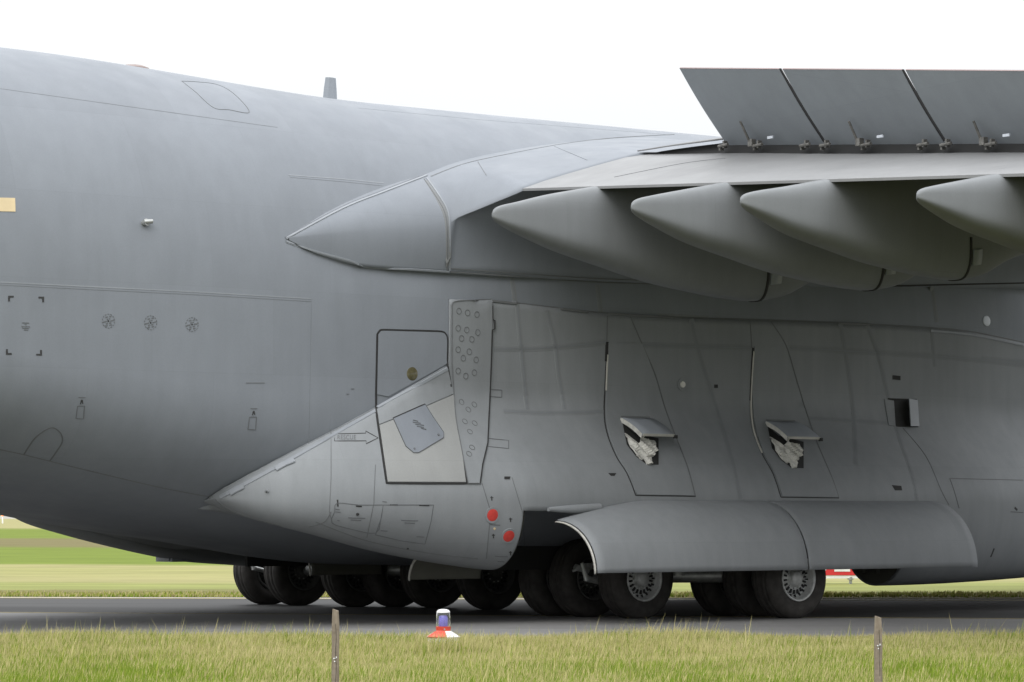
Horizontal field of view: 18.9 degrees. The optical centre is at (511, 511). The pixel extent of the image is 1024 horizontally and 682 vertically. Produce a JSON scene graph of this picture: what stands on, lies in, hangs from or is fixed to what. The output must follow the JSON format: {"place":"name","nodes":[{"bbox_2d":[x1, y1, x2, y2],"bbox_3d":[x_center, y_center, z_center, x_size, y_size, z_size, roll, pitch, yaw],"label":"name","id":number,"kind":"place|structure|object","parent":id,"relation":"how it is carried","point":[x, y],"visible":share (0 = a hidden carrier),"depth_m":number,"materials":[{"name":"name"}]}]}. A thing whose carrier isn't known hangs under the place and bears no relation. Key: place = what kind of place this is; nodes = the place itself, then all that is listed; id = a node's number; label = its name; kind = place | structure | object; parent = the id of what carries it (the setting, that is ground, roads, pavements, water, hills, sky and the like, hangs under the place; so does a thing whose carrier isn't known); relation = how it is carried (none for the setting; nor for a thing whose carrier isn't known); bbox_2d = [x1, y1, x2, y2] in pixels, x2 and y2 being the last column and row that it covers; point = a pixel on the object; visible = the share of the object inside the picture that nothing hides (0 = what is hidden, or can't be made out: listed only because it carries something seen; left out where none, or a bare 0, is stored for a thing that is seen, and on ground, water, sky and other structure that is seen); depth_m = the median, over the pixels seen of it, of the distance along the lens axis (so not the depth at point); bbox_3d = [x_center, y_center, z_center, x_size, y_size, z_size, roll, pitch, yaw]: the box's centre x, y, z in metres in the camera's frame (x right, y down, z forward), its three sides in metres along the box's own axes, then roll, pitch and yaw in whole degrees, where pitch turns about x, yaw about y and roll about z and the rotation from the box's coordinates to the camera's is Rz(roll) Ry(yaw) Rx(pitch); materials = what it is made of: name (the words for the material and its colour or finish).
{"place":"outdoors","nodes":[
{"label":"outdoors","id":0,"kind":"place"},
{"bbox_2d":[331,609,338,681],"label":"fence post","id":1,"kind":"object","parent":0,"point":[335,650],"visible":1,"depth_m":19.97,"materials":[{"name":"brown wood"}]},
{"bbox_2d":[0,615,1023,681],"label":"grass","id":2,"kind":"structure","parent":0,"point":[669,655],"depth_m":31.90,"materials":[{"name":"plant"}]},
{"bbox_2d":[427,609,458,645],"bbox_3d":[-0.771,1.341,34.499,0.383,0.498,0.386,0,0,0],"label":"taxiway edge light","id":3,"kind":"object","parent":2,"relation":"on","point":[443,621],"visible":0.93,"depth_m":34.43,"materials":[{"name":"white paint"}]},
{"bbox_2d":[0,597,1023,638],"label":"taxiway","id":4,"kind":"structure","parent":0,"point":[829,617],"depth_m":46.15,"materials":[{"name":"grey asphalt"}]},
{"bbox_2d":[0,47,1023,618],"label":"cargo aeroplane","id":5,"kind":"object","parent":4,"relation":"on","point":[762,355],"visible":1,"depth_m":42.83,"materials":[{"name":"grey paint"}]},
{"bbox_2d":[156,557,201,561],"bbox_3d":[-5.327,0.738,49.780,0.775,0.140,0.500,0,0,-38],"label":"small door","id":6,"kind":"structure","parent":5,"relation":"in","point":[158,559],"depth_m":49.49,"materials":[{"name":"grey paint"}]},
{"bbox_2d":[308,563,381,575],"bbox_3d":[-2.880,0.673,49.539,1.379,0.710,0.752,0,0,-38],"label":"inner gear door","id":7,"kind":"structure","parent":5,"relation":"in","point":[317,568],"depth_m":49.20,"materials":[{"name":"grey paint"}]},
{"bbox_2d":[377,331,465,481],"bbox_3d":[-1.230,-1.476,42.771,1.520,2.145,0.810,0,0,-38],"label":"troop door","id":8,"kind":"structure","parent":5,"relation":"in","point":[404,357],"depth_m":42.86,"materials":[{"name":"grey paint"}]},
{"bbox_2d":[408,560,481,580],"bbox_3d":[-0.848,0.788,44.867,1.329,0.440,0.502,0,0,-38],"label":"inner gear door","id":9,"kind":"structure","parent":5,"relation":"in","point":[419,570],"depth_m":44.94,"materials":[{"name":"grey paint"}]},
{"bbox_2d":[606,343,693,494],"bbox_3d":[1.991,-1.368,45.136,1.369,2.264,0.975,0,0,-38],"label":"upper gear door","id":10,"kind":"structure","parent":5,"relation":"in","point":[641,434],"depth_m":45.24,"materials":[{"name":"grey paint"}]},
{"bbox_2d":[554,500,807,573],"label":"gear door","id":11,"kind":"structure","parent":5,"relation":"in","point":[644,535],"depth_m":44.02,"materials":[{"name":"grey paint"}]},
{"bbox_2d":[752,346,837,496],"bbox_3d":[4.281,-1.382,46.912,1.349,2.326,0.996,0,0,-38],"label":"upper gear door","id":12,"kind":"structure","parent":5,"relation":"in","point":[786,437],"depth_m":47.02,"materials":[{"name":"grey paint"}]},
{"bbox_2d":[769,501,977,569],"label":"gear door","id":13,"kind":"structure","parent":5,"relation":"in","point":[836,534],"depth_m":46.37,"materials":[{"name":"grey paint"}]},
{"bbox_2d":[0,515,1023,598],"bbox_3d":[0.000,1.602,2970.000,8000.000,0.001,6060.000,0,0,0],"label":"ground","id":14,"kind":"structure","parent":0,"point":[33,559],"depth_m":78.33,"materials":[{"name":"green plant"}]},
{"bbox_2d":[0,589,1023,597],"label":"grass","id":15,"kind":"structure","parent":14,"relation":"on","point":[944,594],"depth_m":58.19,"materials":[{"name":"plant"}]},
{"bbox_2d":[825,569,857,583],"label":"taxiway sign","id":16,"kind":"object","parent":14,"relation":"on","point":[849,574],"visible":0.06,"depth_m":67.99,"materials":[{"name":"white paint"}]},
{"bbox_2d":[0,0,1023,136],"label":"sky","id":17,"kind":"structure","parent":0,"point":[614,63],"materials":[{"name":"white"}]},
{"bbox_2d":[874,616,882,681],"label":"fence post","id":18,"kind":"object","parent":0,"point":[878,676],"visible":1,"depth_m":19.97,"materials":[{"name":"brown wood"}]}
]}

